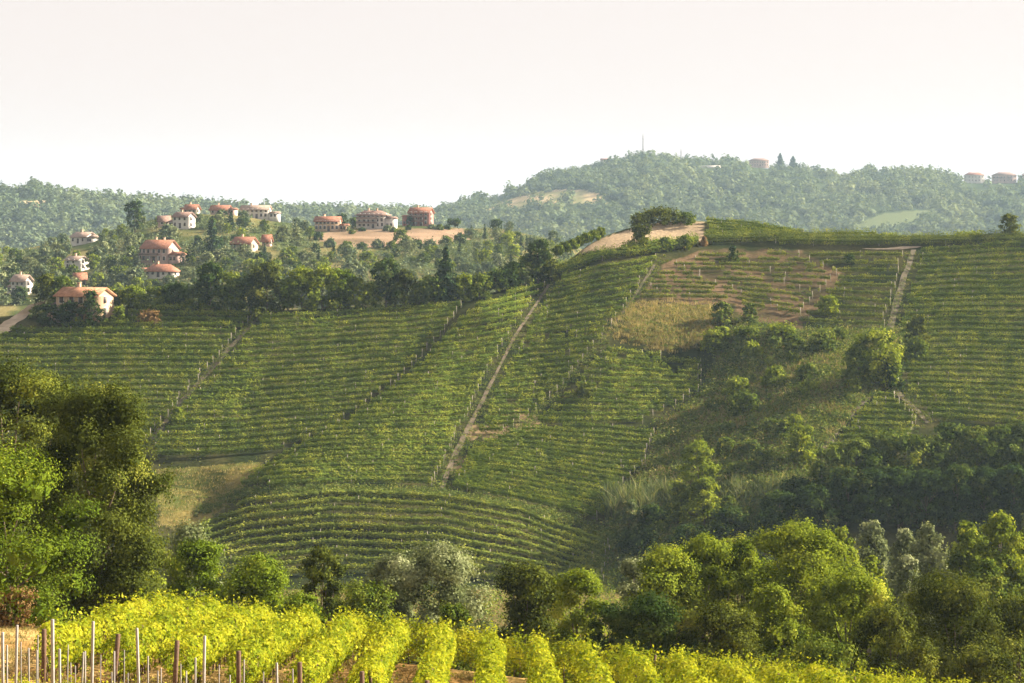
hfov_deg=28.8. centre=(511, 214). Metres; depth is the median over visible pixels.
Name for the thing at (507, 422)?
vine row
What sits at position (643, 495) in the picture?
reed bed
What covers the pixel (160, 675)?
trellis post
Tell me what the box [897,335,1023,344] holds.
vine row
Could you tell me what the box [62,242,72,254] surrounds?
broadleaf tree
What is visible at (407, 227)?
shrub
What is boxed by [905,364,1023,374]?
vine row
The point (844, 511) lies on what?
locust tree
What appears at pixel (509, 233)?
broadleaf tree
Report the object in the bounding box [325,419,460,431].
vine row
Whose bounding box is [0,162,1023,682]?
ground
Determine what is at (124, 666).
trellis post
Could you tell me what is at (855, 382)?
shrub
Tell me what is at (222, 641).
vine row
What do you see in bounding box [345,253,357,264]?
broadleaf tree
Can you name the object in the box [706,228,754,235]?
vine row
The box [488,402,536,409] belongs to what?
vine row
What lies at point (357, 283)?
ridge tree
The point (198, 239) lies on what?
broadleaf tree
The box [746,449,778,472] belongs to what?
shrub
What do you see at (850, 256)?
shrub
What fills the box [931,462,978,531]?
locust tree
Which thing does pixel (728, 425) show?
shrub
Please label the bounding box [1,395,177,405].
vine row
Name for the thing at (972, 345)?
vine row
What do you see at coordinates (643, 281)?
dirt track
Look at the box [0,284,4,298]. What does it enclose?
broadleaf tree
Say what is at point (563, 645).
vine row
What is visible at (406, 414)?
vine row
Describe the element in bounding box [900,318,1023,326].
vine row
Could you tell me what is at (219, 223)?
broadleaf tree
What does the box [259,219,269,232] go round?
broadleaf tree
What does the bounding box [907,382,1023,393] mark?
vine row
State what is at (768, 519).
shrub
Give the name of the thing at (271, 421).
vine row
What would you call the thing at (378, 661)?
vine row
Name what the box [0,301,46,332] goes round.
pale dirt road
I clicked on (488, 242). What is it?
broadleaf tree
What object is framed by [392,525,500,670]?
silver willow
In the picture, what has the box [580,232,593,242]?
olive tree
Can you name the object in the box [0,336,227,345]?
vine row
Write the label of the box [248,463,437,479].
vine row
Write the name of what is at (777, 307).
vine row
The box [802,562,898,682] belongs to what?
elm tree
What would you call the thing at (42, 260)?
broadleaf tree
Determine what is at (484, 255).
broadleaf tree
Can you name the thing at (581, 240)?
olive tree
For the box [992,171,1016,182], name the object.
house
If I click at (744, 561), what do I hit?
elm tree
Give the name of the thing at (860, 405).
dirt track
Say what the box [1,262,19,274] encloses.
broadleaf tree
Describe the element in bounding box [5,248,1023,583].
vineyard weeds
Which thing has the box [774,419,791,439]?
shrub
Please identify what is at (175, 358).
vine row
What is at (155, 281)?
broadleaf tree
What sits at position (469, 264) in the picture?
broadleaf tree
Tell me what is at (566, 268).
vine row
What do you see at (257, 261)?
broadleaf tree
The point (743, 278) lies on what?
vine row
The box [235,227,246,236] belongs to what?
broadleaf tree
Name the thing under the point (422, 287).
ridge tree
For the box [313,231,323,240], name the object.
shrub
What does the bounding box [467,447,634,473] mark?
vine row
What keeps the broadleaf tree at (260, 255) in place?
on the ground at (772, 312)
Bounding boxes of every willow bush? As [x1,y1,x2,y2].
[153,513,228,606]
[607,554,646,634]
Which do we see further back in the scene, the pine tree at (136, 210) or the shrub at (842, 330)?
the pine tree at (136, 210)
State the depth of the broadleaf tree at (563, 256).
816.85 m
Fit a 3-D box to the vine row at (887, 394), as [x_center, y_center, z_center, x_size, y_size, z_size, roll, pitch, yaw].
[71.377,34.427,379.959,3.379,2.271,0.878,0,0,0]
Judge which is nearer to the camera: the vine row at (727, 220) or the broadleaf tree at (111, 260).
the vine row at (727, 220)
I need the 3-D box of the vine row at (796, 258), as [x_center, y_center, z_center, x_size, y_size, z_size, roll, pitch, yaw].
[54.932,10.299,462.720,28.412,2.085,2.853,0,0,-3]
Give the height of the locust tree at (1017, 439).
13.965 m
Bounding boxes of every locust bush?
[157,528,237,606]
[212,545,294,626]
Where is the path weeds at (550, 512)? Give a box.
[189,477,618,543]
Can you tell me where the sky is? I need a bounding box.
[0,0,1023,207]
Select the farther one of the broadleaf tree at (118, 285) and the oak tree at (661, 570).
the broadleaf tree at (118, 285)
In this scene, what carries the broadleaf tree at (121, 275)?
on the ground at (772, 312)
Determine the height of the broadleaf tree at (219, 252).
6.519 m
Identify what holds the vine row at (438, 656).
on the ground at (772, 312)
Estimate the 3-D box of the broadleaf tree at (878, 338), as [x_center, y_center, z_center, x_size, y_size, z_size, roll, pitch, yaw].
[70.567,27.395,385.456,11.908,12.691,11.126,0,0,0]
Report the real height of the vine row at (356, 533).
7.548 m
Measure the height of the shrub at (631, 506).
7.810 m
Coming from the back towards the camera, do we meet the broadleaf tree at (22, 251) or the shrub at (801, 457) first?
the broadleaf tree at (22, 251)
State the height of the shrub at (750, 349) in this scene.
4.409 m
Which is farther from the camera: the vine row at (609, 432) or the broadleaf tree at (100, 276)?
the broadleaf tree at (100, 276)
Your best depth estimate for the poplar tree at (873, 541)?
214.34 m
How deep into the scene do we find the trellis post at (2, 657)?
49.97 m
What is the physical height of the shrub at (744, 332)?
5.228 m
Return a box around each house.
[6,272,33,294]
[62,253,90,270]
[69,230,98,246]
[72,272,87,285]
[139,237,186,264]
[142,261,180,278]
[157,216,170,227]
[168,210,196,228]
[179,202,201,213]
[208,203,238,215]
[229,234,259,250]
[239,203,280,221]
[260,234,273,246]
[313,214,349,231]
[354,208,398,228]
[401,205,434,225]
[748,158,768,167]
[964,172,983,182]
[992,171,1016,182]
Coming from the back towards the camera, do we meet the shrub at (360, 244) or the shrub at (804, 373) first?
the shrub at (360, 244)
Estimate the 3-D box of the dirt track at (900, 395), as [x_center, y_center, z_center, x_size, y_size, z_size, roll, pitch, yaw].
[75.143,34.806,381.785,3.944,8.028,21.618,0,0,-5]
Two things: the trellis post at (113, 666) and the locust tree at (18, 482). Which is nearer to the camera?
the trellis post at (113, 666)
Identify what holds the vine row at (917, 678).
on the ground at (772, 312)
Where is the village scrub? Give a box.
[0,210,587,305]
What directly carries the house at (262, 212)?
on the ground at (772, 312)
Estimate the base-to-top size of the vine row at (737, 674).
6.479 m
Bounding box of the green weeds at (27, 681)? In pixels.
[0,660,165,682]
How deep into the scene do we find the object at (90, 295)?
428.31 m
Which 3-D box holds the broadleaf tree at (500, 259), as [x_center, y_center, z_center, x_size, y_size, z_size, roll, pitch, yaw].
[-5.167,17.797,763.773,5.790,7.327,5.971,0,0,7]
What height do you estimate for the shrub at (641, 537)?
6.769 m
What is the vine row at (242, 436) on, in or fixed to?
on the ground at (772, 312)
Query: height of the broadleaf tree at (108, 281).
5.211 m
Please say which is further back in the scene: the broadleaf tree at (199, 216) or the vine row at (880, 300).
the broadleaf tree at (199, 216)
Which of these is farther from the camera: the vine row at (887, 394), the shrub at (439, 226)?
the shrub at (439, 226)
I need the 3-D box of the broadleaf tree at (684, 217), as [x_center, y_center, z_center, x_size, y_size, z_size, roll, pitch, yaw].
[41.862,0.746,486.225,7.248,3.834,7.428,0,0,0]
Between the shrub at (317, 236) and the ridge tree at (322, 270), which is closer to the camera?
the ridge tree at (322, 270)
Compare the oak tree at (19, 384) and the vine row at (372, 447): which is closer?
the oak tree at (19, 384)
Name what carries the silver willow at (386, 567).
on the ground at (772, 312)
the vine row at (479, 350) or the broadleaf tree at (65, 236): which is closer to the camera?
the vine row at (479, 350)
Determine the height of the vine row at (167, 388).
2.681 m
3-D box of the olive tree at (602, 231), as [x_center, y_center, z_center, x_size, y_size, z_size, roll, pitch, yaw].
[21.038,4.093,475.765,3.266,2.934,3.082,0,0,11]
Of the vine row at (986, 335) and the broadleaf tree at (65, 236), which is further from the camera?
the broadleaf tree at (65, 236)
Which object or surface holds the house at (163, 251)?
on the ground at (772, 312)
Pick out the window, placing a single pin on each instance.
(80, 299)
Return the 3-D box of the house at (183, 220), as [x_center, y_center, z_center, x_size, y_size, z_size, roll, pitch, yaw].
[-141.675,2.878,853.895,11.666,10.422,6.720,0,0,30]
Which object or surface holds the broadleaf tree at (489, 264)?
on the ground at (772, 312)
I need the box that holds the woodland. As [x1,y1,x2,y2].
[0,149,1023,252]
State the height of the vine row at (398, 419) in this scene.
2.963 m
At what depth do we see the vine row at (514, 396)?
392.46 m
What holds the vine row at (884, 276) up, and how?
on the ground at (772, 312)
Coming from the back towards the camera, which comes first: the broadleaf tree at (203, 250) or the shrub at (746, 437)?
the broadleaf tree at (203, 250)
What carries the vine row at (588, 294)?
on the ground at (772, 312)
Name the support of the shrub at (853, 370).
on the ground at (772, 312)
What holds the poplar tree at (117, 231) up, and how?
on the ground at (772, 312)
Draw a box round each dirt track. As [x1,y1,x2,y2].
[150,318,257,438]
[440,284,549,487]
[603,264,655,338]
[819,397,870,450]
[863,246,920,248]
[878,249,915,348]
[890,386,928,422]
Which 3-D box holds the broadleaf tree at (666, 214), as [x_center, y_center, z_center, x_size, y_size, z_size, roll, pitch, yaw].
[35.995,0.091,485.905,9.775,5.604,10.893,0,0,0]
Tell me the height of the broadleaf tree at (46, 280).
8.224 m
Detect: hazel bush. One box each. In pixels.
[112,570,173,633]
[277,589,333,649]
[327,573,409,659]
[432,598,476,670]
[583,600,637,682]
[783,627,861,682]
[943,641,1023,682]
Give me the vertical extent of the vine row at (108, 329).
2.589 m
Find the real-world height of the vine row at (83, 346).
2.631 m
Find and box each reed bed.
[596,474,665,522]
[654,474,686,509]
[717,469,792,502]
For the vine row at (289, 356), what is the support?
on the ground at (772, 312)
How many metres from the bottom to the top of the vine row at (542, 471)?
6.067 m
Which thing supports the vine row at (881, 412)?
on the ground at (772, 312)
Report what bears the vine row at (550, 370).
on the ground at (772, 312)
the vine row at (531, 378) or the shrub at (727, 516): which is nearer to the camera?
the shrub at (727, 516)
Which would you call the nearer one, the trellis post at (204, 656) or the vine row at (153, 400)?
the trellis post at (204, 656)
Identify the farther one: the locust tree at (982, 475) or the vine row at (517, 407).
the vine row at (517, 407)
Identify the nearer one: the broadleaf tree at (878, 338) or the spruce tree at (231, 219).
the broadleaf tree at (878, 338)
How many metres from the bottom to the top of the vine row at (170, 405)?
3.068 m
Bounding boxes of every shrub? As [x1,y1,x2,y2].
[28,305,45,318]
[36,302,60,327]
[55,300,82,326]
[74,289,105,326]
[99,317,111,327]
[110,305,128,322]
[137,305,161,323]
[169,407,185,424]
[251,307,266,321]
[304,227,314,235]
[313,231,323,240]
[323,236,336,247]
[338,240,352,246]
[356,242,367,249]
[370,237,384,248]
[381,225,391,231]
[384,240,397,248]
[404,225,411,229]
[411,238,423,248]
[423,238,436,245]
[426,224,436,228]
[436,224,443,229]
[438,235,453,245]
[443,224,450,229]
[454,232,466,242]
[464,227,479,237]
[576,382,596,399]
[613,520,665,557]
[614,499,642,537]
[634,501,670,528]
[653,236,673,251]
[659,475,670,482]
[661,519,723,550]
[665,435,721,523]
[665,484,695,525]
[679,235,692,249]
[699,328,723,353]
[703,398,719,411]
[710,301,733,324]
[710,505,754,541]
[713,325,732,347]
[714,437,736,457]
[719,420,736,433]
[719,495,738,508]
[721,375,751,402]
[723,460,753,481]
[727,389,760,415]
[731,324,763,344]
[733,496,804,527]
[734,441,751,458]
[740,302,758,322]
[740,339,764,358]
[740,436,749,441]
[740,439,763,457]
[740,506,755,518]
[746,373,758,382]
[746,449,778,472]
[747,507,788,538]
[759,415,778,431]
[760,365,789,389]
[765,320,801,341]
[766,335,782,351]
[770,461,783,470]
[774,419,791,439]
[781,334,806,351]
[781,422,816,462]
[783,351,802,362]
[787,413,804,426]
[793,360,820,379]
[793,449,813,466]
[798,379,822,394]
[804,328,838,353]
[817,294,838,316]
[832,327,850,339]
[838,341,881,386]
[840,391,856,402]
[843,253,856,264]
[846,376,861,395]
[871,351,913,389]
[876,232,896,238]
[900,335,931,362]
[904,314,933,351]
[954,229,982,237]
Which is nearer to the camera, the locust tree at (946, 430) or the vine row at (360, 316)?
the locust tree at (946, 430)
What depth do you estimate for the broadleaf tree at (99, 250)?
777.85 m
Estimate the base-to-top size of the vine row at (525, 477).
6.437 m
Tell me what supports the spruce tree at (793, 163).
on the ground at (772, 312)
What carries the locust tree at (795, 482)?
on the ground at (772, 312)
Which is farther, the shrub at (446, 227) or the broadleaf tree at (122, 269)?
the shrub at (446, 227)
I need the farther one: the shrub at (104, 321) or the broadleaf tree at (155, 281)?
the broadleaf tree at (155, 281)
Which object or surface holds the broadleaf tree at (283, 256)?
on the ground at (772, 312)
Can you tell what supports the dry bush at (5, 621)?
on the ground at (772, 312)
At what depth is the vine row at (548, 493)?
357.27 m
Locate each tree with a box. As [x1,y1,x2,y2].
[0,271,8,288]
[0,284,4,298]
[0,334,84,626]
[0,428,105,628]
[1,246,10,253]
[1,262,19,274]
[3,267,19,276]
[3,272,18,284]
[5,247,23,263]
[7,367,97,621]
[8,286,28,304]
[14,257,25,268]
[17,369,190,633]
[18,249,25,258]
[20,257,39,272]
[22,270,34,285]
[30,270,37,282]
[31,273,58,305]
[32,263,49,276]
[38,246,53,263]
[38,257,47,265]
[46,236,57,249]
[46,257,64,272]
[48,274,76,300]
[50,241,64,257]
[50,249,67,266]
[52,270,65,277]
[56,233,69,243]
[57,266,69,277]
[58,454,195,628]
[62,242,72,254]
[66,264,80,278]
[69,277,82,286]
[71,250,81,255]
[83,253,100,270]
[91,271,104,286]
[92,246,108,264]
[93,241,112,256]
[97,233,106,242]
[101,277,111,287]
[102,228,107,236]
[104,254,116,269]
[107,239,115,251]
[107,266,118,281]
[107,286,127,306]
[108,230,115,237]
[110,234,118,242]
[111,282,123,292]
[113,265,130,281]
[114,272,128,286]
[115,225,120,236]
[116,284,146,308]
[118,255,132,267]
[119,223,125,231]
[121,249,138,265]
[122,233,140,250]
[123,267,143,285]
[124,199,146,232]
[130,232,146,245]
[130,268,148,280]
[131,276,143,287]
[137,215,145,225]
[137,285,170,305]
[145,278,161,288]
[156,279,191,308]
[158,223,173,239]
[159,274,177,287]
[165,226,182,239]
[165,235,174,239]
[179,251,184,264]
[179,267,191,278]
[180,285,211,309]
[184,280,202,304]
[185,244,193,262]
[186,256,195,264]
[190,260,224,311]
[190,268,196,279]
[192,236,203,246]
[195,213,203,222]
[198,242,210,255]
[198,251,215,263]
[202,216,221,260]
[211,270,247,311]
[213,214,224,222]
[213,249,227,262]
[215,209,228,222]
[215,220,223,231]
[217,237,223,246]
[219,235,230,246]
[219,243,233,258]
[219,257,232,272]
[221,222,231,233]
[226,212,236,230]
[229,254,242,269]
[233,271,266,314]
[235,210,251,224]
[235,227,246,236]
[236,216,250,229]
[236,244,250,257]
[241,258,254,273]
[241,259,297,312]
[245,249,255,259]
[252,252,268,261]
[253,257,264,267]
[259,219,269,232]
[265,252,272,260]
[266,290,276,298]
[272,260,283,273]
[274,225,292,241]
[274,275,304,310]
[278,247,293,263]
[282,265,295,277]
[282,265,321,310]
[287,256,301,265]
[288,231,303,245]
[288,244,298,256]
[290,217,300,227]
[290,227,303,236]
[296,545,349,629]
[299,251,316,267]
[300,219,309,230]
[302,263,343,310]
[310,243,321,253]
[314,261,326,268]
[319,255,329,266]
[322,268,355,308]
[327,250,335,259]
[332,241,335,255]
[336,213,349,223]
[341,244,353,259]
[341,275,370,308]
[342,257,361,274]
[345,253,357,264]
[356,266,367,277]
[357,278,385,308]
[359,251,376,268]
[369,256,405,306]
[381,268,421,305]
[384,254,394,259]
[391,248,400,256]
[392,229,411,245]
[401,238,418,254]
[405,215,413,225]
[408,256,416,264]
[408,269,418,280]
[409,281,430,305]
[416,251,430,264]
[422,245,435,259]
[422,273,445,304]
[430,246,463,302]
[433,258,441,268]
[434,246,442,259]
[447,218,460,228]
[449,272,477,301]
[453,255,468,271]
[457,240,462,253]
[457,261,476,274]
[465,271,491,299]
[470,263,481,275]
[473,241,482,248]
[473,248,480,263]
[477,248,492,263]
[478,261,497,273]
[482,224,487,238]
[482,240,493,250]
[482,551,573,677]
[485,266,512,292]
[489,218,502,228]
[490,229,503,242]
[491,250,507,264]
[491,253,505,268]
[493,243,502,251]
[497,259,526,288]
[499,233,513,246]
[503,231,516,243]
[504,221,514,230]
[505,244,520,258]
[513,231,523,243]
[515,255,538,284]
[518,235,524,248]
[523,235,553,282]
[524,235,539,251]
[536,256,561,280]
[540,564,611,682]
[547,230,562,244]
[549,240,554,248]
[550,244,564,255]
[557,251,566,260]
[559,241,572,252]
[567,238,579,248]
[574,235,585,246]
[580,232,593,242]
[588,229,600,240]
[595,226,605,237]
[598,584,712,681]
[614,530,719,678]
[627,223,652,248]
[629,211,652,226]
[639,204,679,225]
[653,523,749,653]
[670,211,696,225]
[675,596,772,680]
[688,474,720,526]
[699,235,707,246]
[706,525,775,666]
[724,510,869,671]
[726,244,739,262]
[734,576,812,675]
[755,488,798,529]
[773,153,786,167]
[777,474,818,502]
[789,156,798,167]
[792,482,836,529]
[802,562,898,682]
[805,442,860,499]
[817,464,828,509]
[824,464,865,527]
[824,525,861,638]
[837,435,885,492]
[843,465,895,524]
[847,324,906,385]
[847,555,900,671]
[849,590,946,681]
[852,520,891,657]
[857,428,902,482]
[878,527,918,608]
[879,465,923,531]
[883,427,933,493]
[884,554,932,671]
[885,548,1023,682]
[902,521,956,650]
[903,465,951,531]
[907,432,954,488]
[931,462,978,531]
[934,419,978,481]
[943,520,990,622]
[953,423,1006,484]
[958,464,1012,527]
[959,509,1023,673]
[960,556,1023,667]
[975,421,1019,490]
[979,587,1023,682]
[990,461,1023,529]
[998,212,1021,236]
[1003,419,1023,491]
[1012,526,1023,588]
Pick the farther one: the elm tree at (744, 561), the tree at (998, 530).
the tree at (998, 530)
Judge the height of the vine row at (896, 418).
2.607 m
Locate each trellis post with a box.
[1,632,3,682]
[6,645,7,682]
[14,625,17,682]
[20,642,21,682]
[28,648,29,680]
[36,650,37,682]
[37,635,38,682]
[51,619,54,682]
[58,649,60,682]
[67,645,68,681]
[81,652,83,682]
[84,651,85,682]
[90,621,94,682]
[113,651,114,682]
[124,650,124,682]
[135,628,139,682]
[147,656,148,682]
[160,668,161,682]
[194,658,195,682]
[202,635,205,682]
[218,665,219,682]
[243,660,244,682]
[275,663,277,682]
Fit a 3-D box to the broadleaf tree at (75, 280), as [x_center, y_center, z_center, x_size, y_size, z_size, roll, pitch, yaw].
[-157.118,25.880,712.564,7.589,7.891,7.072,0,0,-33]
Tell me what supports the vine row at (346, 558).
on the ground at (772, 312)
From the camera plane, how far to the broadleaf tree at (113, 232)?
872.81 m
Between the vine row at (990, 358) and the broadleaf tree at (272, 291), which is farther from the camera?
the broadleaf tree at (272, 291)
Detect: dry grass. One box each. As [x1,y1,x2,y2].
[0,625,563,682]
[604,295,737,353]
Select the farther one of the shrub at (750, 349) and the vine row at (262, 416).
the shrub at (750, 349)
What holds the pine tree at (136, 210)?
on the ground at (772, 312)
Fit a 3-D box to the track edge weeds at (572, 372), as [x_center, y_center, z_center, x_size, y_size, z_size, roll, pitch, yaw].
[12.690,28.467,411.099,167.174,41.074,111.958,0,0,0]
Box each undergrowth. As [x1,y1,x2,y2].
[5,568,1023,682]
[552,312,907,590]
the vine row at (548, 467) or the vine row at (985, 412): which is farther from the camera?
the vine row at (985, 412)
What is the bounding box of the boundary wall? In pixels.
[700,165,719,167]
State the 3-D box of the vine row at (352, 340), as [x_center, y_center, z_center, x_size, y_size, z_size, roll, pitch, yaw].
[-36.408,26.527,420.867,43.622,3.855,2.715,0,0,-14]
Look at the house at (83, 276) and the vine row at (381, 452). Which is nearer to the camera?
the vine row at (381, 452)
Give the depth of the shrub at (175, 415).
377.07 m
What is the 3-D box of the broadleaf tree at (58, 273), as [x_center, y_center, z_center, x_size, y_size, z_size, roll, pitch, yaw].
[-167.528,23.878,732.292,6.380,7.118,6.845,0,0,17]
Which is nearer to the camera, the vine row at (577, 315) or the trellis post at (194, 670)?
the trellis post at (194, 670)
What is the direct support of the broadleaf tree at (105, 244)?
on the ground at (772, 312)
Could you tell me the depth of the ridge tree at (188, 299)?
436.34 m
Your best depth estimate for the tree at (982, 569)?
171.27 m
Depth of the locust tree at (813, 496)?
328.04 m
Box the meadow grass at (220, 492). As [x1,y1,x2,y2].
[157,462,263,528]
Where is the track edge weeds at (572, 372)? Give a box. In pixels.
[139,251,934,488]
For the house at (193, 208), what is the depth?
956.52 m
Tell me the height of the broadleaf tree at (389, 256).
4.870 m
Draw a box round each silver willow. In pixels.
[355,548,433,663]
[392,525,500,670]
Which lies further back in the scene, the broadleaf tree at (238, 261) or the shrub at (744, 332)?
the broadleaf tree at (238, 261)
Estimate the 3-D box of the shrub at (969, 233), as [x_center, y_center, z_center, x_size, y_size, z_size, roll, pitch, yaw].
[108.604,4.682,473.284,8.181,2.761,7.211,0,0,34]
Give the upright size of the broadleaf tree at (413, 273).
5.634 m
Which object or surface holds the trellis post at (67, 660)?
on the ground at (772, 312)
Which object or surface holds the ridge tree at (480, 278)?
on the ground at (772, 312)
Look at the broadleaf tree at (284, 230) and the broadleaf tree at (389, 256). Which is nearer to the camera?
the broadleaf tree at (389, 256)
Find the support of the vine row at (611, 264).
on the ground at (772, 312)
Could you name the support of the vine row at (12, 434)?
on the ground at (772, 312)
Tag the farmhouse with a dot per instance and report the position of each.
(105, 296)
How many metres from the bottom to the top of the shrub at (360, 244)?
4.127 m
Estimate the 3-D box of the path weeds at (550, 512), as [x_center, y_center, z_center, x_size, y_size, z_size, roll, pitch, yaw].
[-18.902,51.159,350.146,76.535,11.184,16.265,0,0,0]
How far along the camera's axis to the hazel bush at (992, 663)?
113.58 m
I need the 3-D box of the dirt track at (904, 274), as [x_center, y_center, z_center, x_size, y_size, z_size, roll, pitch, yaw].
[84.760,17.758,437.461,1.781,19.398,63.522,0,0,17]
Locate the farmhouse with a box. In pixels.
[47,282,116,321]
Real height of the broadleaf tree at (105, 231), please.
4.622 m
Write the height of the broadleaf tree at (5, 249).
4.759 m
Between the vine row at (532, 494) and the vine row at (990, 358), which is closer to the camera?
the vine row at (532, 494)
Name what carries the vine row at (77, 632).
on the ground at (772, 312)
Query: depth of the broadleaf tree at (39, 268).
745.31 m
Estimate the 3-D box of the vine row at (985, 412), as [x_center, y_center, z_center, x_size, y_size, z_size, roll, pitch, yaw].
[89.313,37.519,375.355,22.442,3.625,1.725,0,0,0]
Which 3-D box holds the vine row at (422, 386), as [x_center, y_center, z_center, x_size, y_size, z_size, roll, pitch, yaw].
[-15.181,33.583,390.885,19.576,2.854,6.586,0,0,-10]
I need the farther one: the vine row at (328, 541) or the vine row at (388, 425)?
the vine row at (388, 425)
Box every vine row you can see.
[0,330,230,340]
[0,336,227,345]
[0,342,221,352]
[0,348,219,357]
[0,354,212,363]
[0,360,207,370]
[0,427,150,437]
[0,434,145,443]
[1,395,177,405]
[2,366,199,375]
[2,402,172,413]
[4,389,178,400]
[5,408,167,416]
[8,423,154,432]
[9,324,235,334]
[18,415,160,424]
[32,585,188,682]
[34,372,197,381]
[59,377,188,386]
[61,319,242,327]
[67,384,187,392]
[101,587,236,682]
[123,313,247,322]
[128,307,250,317]
[133,302,226,311]
[153,441,284,455]
[154,433,310,449]
[157,419,337,437]
[159,425,325,443]
[161,595,279,682]
[165,411,344,431]
[171,404,356,423]
[176,399,365,418]
[180,391,371,412]
[183,385,380,405]
[191,380,391,399]
[193,373,398,394]
[199,495,610,550]
[199,511,609,561]
[201,367,404,387]
[201,503,606,555]
[206,520,606,567]
[209,360,412,380]
[213,354,416,374]
[215,527,603,574]
[216,544,564,576]
[218,561,501,581]
[219,348,422,368]
[219,536,605,581]
[220,553,557,578]
[224,343,427,362]
[224,598,324,682]
[231,336,434,355]
[236,486,609,544]
[237,330,440,348]
[240,468,434,485]
[241,323,445,343]
[244,317,447,336]
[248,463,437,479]
[250,310,453,330]
[253,458,440,472]
[259,305,456,324]
[261,301,461,319]
[264,452,443,467]
[267,474,431,487]
[273,447,445,460]
[281,605,369,682]
[282,442,450,455]
[292,436,451,450]
[301,430,454,444]
[313,425,455,437]
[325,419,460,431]
[330,604,1022,682]
[337,413,464,426]
[347,610,411,682]
[349,406,467,420]
[355,400,470,414]
[360,395,472,409]
[370,389,474,403]
[379,382,478,397]
[384,377,480,391]
[393,370,484,387]
[400,362,487,379]
[409,356,491,372]
[412,616,456,682]
[414,349,497,367]
[424,344,497,360]
[429,338,502,356]
[432,331,508,348]
[441,324,511,341]
[445,318,516,335]
[451,309,522,328]
[452,479,597,517]
[454,474,606,508]
[455,469,605,502]
[456,477,607,514]
[457,301,528,321]
[460,466,604,496]
[461,462,611,491]
[463,458,617,486]
[466,295,530,313]
[466,455,622,483]
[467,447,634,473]
[467,451,629,477]
[472,444,642,466]
[472,621,507,682]
[474,290,538,307]
[474,440,645,460]
[479,423,502,433]
[483,413,519,422]
[484,418,513,425]
[484,435,645,455]
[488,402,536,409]
[488,407,528,416]
[489,396,543,404]
[494,384,556,394]
[494,390,549,400]
[498,377,563,388]
[498,431,646,451]
[501,370,569,382]
[503,358,577,371]
[506,281,544,293]
[506,365,571,377]
[509,427,649,446]
[510,354,582,366]
[513,347,586,359]
[518,340,593,353]
[519,332,601,347]
[522,325,603,341]
[522,423,650,438]
[523,625,562,682]
[526,311,615,329]
[526,318,611,334]
[532,304,623,323]
[534,298,626,318]
[537,414,642,423]
[539,290,630,311]
[543,283,638,306]
[543,408,652,416]
[546,275,639,299]
[550,402,663,412]
[552,235,698,275]
[552,267,647,292]
[555,261,651,286]
[556,231,698,269]
[556,395,675,407]
[561,253,656,279]
[562,420,653,433]
[564,390,683,400]
[570,384,689,394]
[570,633,614,682]
[576,379,698,390]
[580,374,701,385]
[584,368,697,379]
[588,360,700,374]
[594,356,697,369]
[600,349,700,364]
[606,344,661,357]
[617,637,664,682]
[621,235,660,246]
[641,287,809,303]
[641,292,803,309]
[649,282,812,298]
[650,278,819,291]
[655,273,825,284]
[659,269,830,281]
[665,644,716,682]
[674,260,822,266]
[678,264,836,275]
[694,255,809,262]
[698,250,798,257]
[704,227,876,239]
[706,216,799,229]
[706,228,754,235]
[707,220,803,230]
[707,228,1023,242]
[707,652,766,682]
[709,223,801,232]
[709,225,800,232]
[741,299,800,314]
[754,653,819,682]
[778,232,1023,245]
[799,315,884,325]
[800,655,857,682]
[806,309,882,317]
[809,250,902,257]
[814,302,885,309]
[820,258,897,263]
[820,294,890,303]
[826,287,890,296]
[830,436,880,447]
[832,265,898,271]
[835,280,894,288]
[838,273,896,280]
[838,432,904,439]
[843,424,911,433]
[846,661,900,682]
[851,418,912,429]
[855,412,915,423]
[856,406,912,417]
[864,400,904,409]
[873,396,898,403]
[877,390,894,399]
[895,667,945,682]
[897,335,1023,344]
[899,329,1023,338]
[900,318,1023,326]
[900,323,1023,332]
[900,341,1023,350]
[900,353,1023,362]
[902,312,1023,322]
[903,300,1023,309]
[905,306,1023,315]
[905,359,1023,368]
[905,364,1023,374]
[906,288,1023,297]
[907,294,1023,303]
[907,370,1023,381]
[907,376,1023,387]
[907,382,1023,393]
[908,387,1023,399]
[910,277,1023,286]
[910,347,1023,356]
[911,283,1023,292]
[915,258,1023,269]
[915,271,1023,280]
[916,266,1023,274]
[916,393,1023,405]
[919,246,1023,258]
[920,251,1023,262]
[921,239,1023,251]
[921,399,1023,411]
[927,406,1023,418]
[930,411,1022,422]
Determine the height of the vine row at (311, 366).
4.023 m
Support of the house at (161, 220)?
on the ground at (772, 312)
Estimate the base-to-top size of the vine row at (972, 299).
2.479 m
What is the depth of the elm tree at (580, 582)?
119.42 m
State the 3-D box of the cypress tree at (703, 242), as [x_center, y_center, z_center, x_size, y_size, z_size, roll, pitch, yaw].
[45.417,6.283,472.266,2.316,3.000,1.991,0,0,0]
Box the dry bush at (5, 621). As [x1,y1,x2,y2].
[0,581,44,629]
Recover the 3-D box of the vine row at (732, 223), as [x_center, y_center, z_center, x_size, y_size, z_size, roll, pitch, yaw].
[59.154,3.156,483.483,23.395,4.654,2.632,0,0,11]
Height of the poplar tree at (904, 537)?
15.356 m
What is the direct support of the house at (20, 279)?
on the ground at (772, 312)
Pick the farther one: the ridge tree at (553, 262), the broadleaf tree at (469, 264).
the broadleaf tree at (469, 264)
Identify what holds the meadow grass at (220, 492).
on the ground at (772, 312)
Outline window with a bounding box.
[78,297,82,303]

